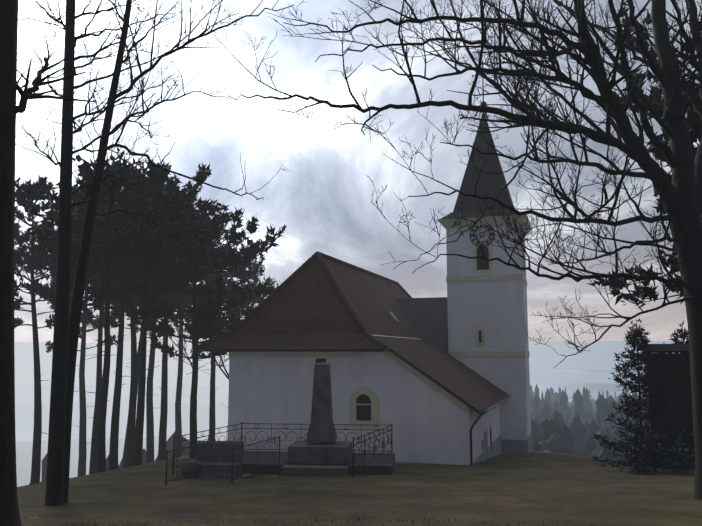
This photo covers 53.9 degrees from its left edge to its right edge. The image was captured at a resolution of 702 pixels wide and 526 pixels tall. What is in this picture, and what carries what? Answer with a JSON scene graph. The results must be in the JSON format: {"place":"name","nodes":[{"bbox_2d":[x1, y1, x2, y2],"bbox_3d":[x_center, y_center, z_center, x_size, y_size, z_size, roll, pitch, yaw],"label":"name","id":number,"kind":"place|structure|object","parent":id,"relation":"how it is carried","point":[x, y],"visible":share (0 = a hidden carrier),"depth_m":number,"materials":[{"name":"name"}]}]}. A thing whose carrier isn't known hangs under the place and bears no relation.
{"place":"outdoors","nodes":[
{"label":"outdoors","id":0,"kind":"place"},
{"bbox_2d":[15,401,227,441],"bbox_3d":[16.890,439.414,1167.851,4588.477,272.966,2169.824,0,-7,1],"label":"hills","id":1,"kind":"structure","parent":0,"point":[24,422],"depth_m":2066.80,"materials":[{"name":"grey"}]},
{"bbox_2d":[15,383,647,401],"bbox_3d":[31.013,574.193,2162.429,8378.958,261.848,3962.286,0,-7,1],"label":"hills","id":2,"kind":"structure","parent":0,"point":[24,393],"depth_m":3839.60,"materials":[{"name":"grey"}]},
{"bbox_2d":[14,340,701,525],"bbox_3d":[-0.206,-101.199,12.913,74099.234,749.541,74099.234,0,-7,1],"label":"terrain","id":3,"kind":"structure","parent":0,"point":[555,468],"depth_m":16.62,"materials":[{"name":"plant"}]},
{"bbox_2d":[0,0,94,525],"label":"tree trunk","id":4,"kind":"object","parent":3,"relation":"on","point":[10,109],"visible":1,"depth_m":6.39,"materials":[{"name":"brown plant"}]},
{"bbox_2d":[14,176,82,484],"bbox_3d":[-16.541,3.899,36.252,7.045,17.719,6.556,0,-7,1],"label":"pine tree","id":5,"kind":"object","parent":3,"relation":"on","point":[38,260],"visible":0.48,"depth_m":35.99,"materials":[{"name":"green plant"}]},
{"bbox_2d":[22,190,124,476],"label":"pine tree","id":6,"kind":"object","parent":3,"relation":"on","point":[94,323],"visible":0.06,"depth_m":50.86,"materials":[{"name":"green plant"}]},
{"bbox_2d":[55,207,140,473],"bbox_3d":[-14.535,4.536,40.147,5.790,16.927,6.894,0,-7,1],"label":"pine tree","id":7,"kind":"object","parent":3,"relation":"on","point":[89,315],"visible":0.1,"depth_m":39.25,"materials":[{"name":"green plant"}]},
{"bbox_2d":[27,153,188,472],"bbox_3d":[-10.571,2.366,29.115,6.124,13.623,7.032,5,-9,-33],"label":"pine tree","id":8,"kind":"object","parent":3,"relation":"on","point":[107,252],"visible":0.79,"depth_m":29.18,"materials":[{"name":"green plant"}]},
{"bbox_2d":[52,163,184,470],"bbox_3d":[-11.539,2.804,34.167,7.008,15.278,7.552,0,-7,1],"label":"pine tree","id":9,"kind":"object","parent":3,"relation":"on","point":[115,417],"visible":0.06,"depth_m":33.11,"materials":[{"name":"green plant"}]},
{"bbox_2d":[73,152,175,467],"bbox_3d":[-12.599,2.853,39.194,6.319,17.958,7.574,0,-7,1],"label":"pine tree","id":10,"kind":"object","parent":3,"relation":"on","point":[131,423],"visible":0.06,"depth_m":38.14,"materials":[{"name":"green plant"}]},
{"bbox_2d":[70,147,221,465],"bbox_3d":[-9.789,2.208,32.809,6.936,15.283,7.237,-3,-8,22],"label":"pine tree","id":11,"kind":"object","parent":3,"relation":"on","point":[160,177],"visible":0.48,"depth_m":32.25,"materials":[{"name":"green plant"}]},
{"bbox_2d":[121,208,187,462],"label":"pine tree","id":12,"kind":"object","parent":3,"relation":"on","point":[149,430],"depth_m":48.98,"materials":[{"name":"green plant"}]},
{"bbox_2d":[16,0,293,505],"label":"bare tree","id":13,"kind":"object","parent":3,"relation":"on","point":[65,338],"visible":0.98,"depth_m":14.12,"materials":[{"name":"brown plant"}]},
{"bbox_2d":[90,184,224,467],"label":"pine tree","id":14,"kind":"object","parent":3,"relation":"on","point":[114,323],"visible":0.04,"depth_m":45.51,"materials":[{"name":"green plant"}]},
{"bbox_2d":[142,184,231,460],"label":"pine tree","id":15,"kind":"object","parent":3,"relation":"on","point":[163,414],"visible":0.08,"depth_m":42.20,"materials":[{"name":"green plant"}]},
{"bbox_2d":[100,189,286,458],"bbox_3d":[-7.581,3.068,33.503,7.989,13.056,8.067,-5,-9,34],"label":"pine tree","id":16,"kind":"object","parent":3,"relation":"on","point":[205,313],"visible":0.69,"depth_m":32.49,"materials":[{"name":"green plant"}]},
{"bbox_2d":[169,205,222,457],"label":"pine tree","id":17,"kind":"object","parent":3,"relation":"on","point":[178,426],"visible":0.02,"depth_m":56.47,"materials":[{"name":"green plant"}]},
{"bbox_2d":[182,441,250,479],"bbox_3d":[-3.882,5.839,19.827,1.872,1.336,1.448,0,-7,1],"label":"memorial stone bench","id":18,"kind":"object","parent":3,"relation":"on","point":[219,467],"visible":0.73,"depth_m":20.01,"materials":[{"name":"grey stone"}]},
{"bbox_2d":[170,215,268,440],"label":"pine tree","id":19,"kind":"object","parent":3,"relation":"on","point":[241,272],"visible":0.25,"depth_m":44.93,"materials":[{"name":"green plant"}]},
{"bbox_2d":[159,277,281,379],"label":"tree","id":20,"kind":"object","parent":3,"relation":"on","point":[218,365],"visible":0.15,"depth_m":50.77,"materials":[{"name":"green plant"}]},
{"bbox_2d":[205,244,276,407],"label":"pine tree","id":21,"kind":"object","parent":3,"relation":"on","point":[255,278],"visible":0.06,"depth_m":62.05,"materials":[{"name":"green plant"}]},
{"bbox_2d":[165,422,392,484],"bbox_3d":[-1.956,5.919,21.200,6.723,1.372,6.798,0,-7,1],"label":"memorial fence","id":22,"kind":"object","parent":3,"relation":"on","point":[279,449],"visible":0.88,"depth_m":20.91,"materials":[{"name":"black metal"}]},
{"bbox_2d":[243,362,394,475],"bbox_3d":[-1.417,5.670,22.902,5.877,4.700,3.762,0,-7,1],"label":"memorial obelisk","id":23,"kind":"object","parent":3,"relation":"on","point":[320,451],"visible":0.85,"depth_m":22.07,"materials":[{"name":"grey stone"}]},
{"bbox_2d":[17,474,701,525],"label":"grass tufts","id":24,"kind":"object","parent":3,"relation":"on","point":[358,503],"visible":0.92,"depth_m":13.31,"materials":[{"name":"plant"}]},
{"bbox_2d":[29,384,693,484],"bbox_3d":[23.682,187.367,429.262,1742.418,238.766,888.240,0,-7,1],"label":"distant forest","id":25,"kind":"object","parent":3,"relation":"on","point":[560,423],"visible":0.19,"depth_m":161.06,"materials":[{"name":"green plant"}]},
{"bbox_2d":[195,62,532,464],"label":"church","id":26,"kind":"structure","parent":3,"relation":"on","point":[441,380],"depth_m":30.13,"materials":[{"name":"paint"}]},
{"bbox_2d":[214,0,701,499],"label":"bare tree","id":27,"kind":"object","parent":3,"relation":"on","point":[680,197],"visible":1,"depth_m":13.49,"materials":[{"name":"brown plant"}]},
{"bbox_2d":[592,318,694,474],"bbox_3d":[9.807,4.560,23.533,3.507,5.355,3.272,0,-7,1],"label":"spruce tree","id":28,"kind":"object","parent":3,"relation":"on","point":[638,459],"visible":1,"depth_m":23.26,"materials":[{"name":"green plant"}]},
{"bbox_2d":[587,5,701,308],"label":"pine tree","id":29,"kind":"object","parent":3,"relation":"on","point":[693,120],"visible":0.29,"depth_m":20.26,"materials":[{"name":"green plant"}]},
{"bbox_2d":[628,343,694,463],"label":"spruce tree","id":30,"kind":"object","parent":3,"relation":"on","point":[646,409],"visible":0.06,"depth_m":27.26,"materials":[{"name":"green plant"}]},
{"bbox_2d":[633,321,694,465],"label":"spruce tree","id":31,"kind":"object","parent":3,"relation":"on","point":[676,339],"visible":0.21,"depth_m":25.72,"materials":[{"name":"green plant"}]},
{"bbox_2d":[639,344,692,471],"bbox_3d":[10.815,5.043,23.162,1.919,4.629,0.640,-1,-8,11],"label":"sign board","id":32,"kind":"object","parent":3,"relation":"on","point":[675,372],"visible":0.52,"depth_m":23.22,"materials":[{"name":"brown wood"}]},
{"bbox_2d":[671,430,694,464],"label":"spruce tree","id":33,"kind":"object","parent":3,"relation":"on","point":[688,437],"visible":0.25,"depth_m":23.66,"materials":[{"name":"green plant"}]},
{"bbox_2d":[14,0,701,342],"label":"sky","id":34,"kind":"structure","parent":0,"point":[323,196],"materials":[{"name":"grey"}]},
{"bbox_2d":[547,370,642,372],"bbox_3d":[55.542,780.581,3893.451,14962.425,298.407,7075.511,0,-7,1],"label":"hills","id":35,"kind":"structure","parent":0,"point":[589,371],"depth_m":6979.80,"materials":[{"name":"grey"}]},
{"bbox_2d":[568,357,626,358],"bbox_3d":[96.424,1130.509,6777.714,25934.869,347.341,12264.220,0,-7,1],"label":"hills","id":36,"kind":"structure","parent":0,"point":[596,357],"depth_m":12098.57,"materials":[{"name":"grey"}]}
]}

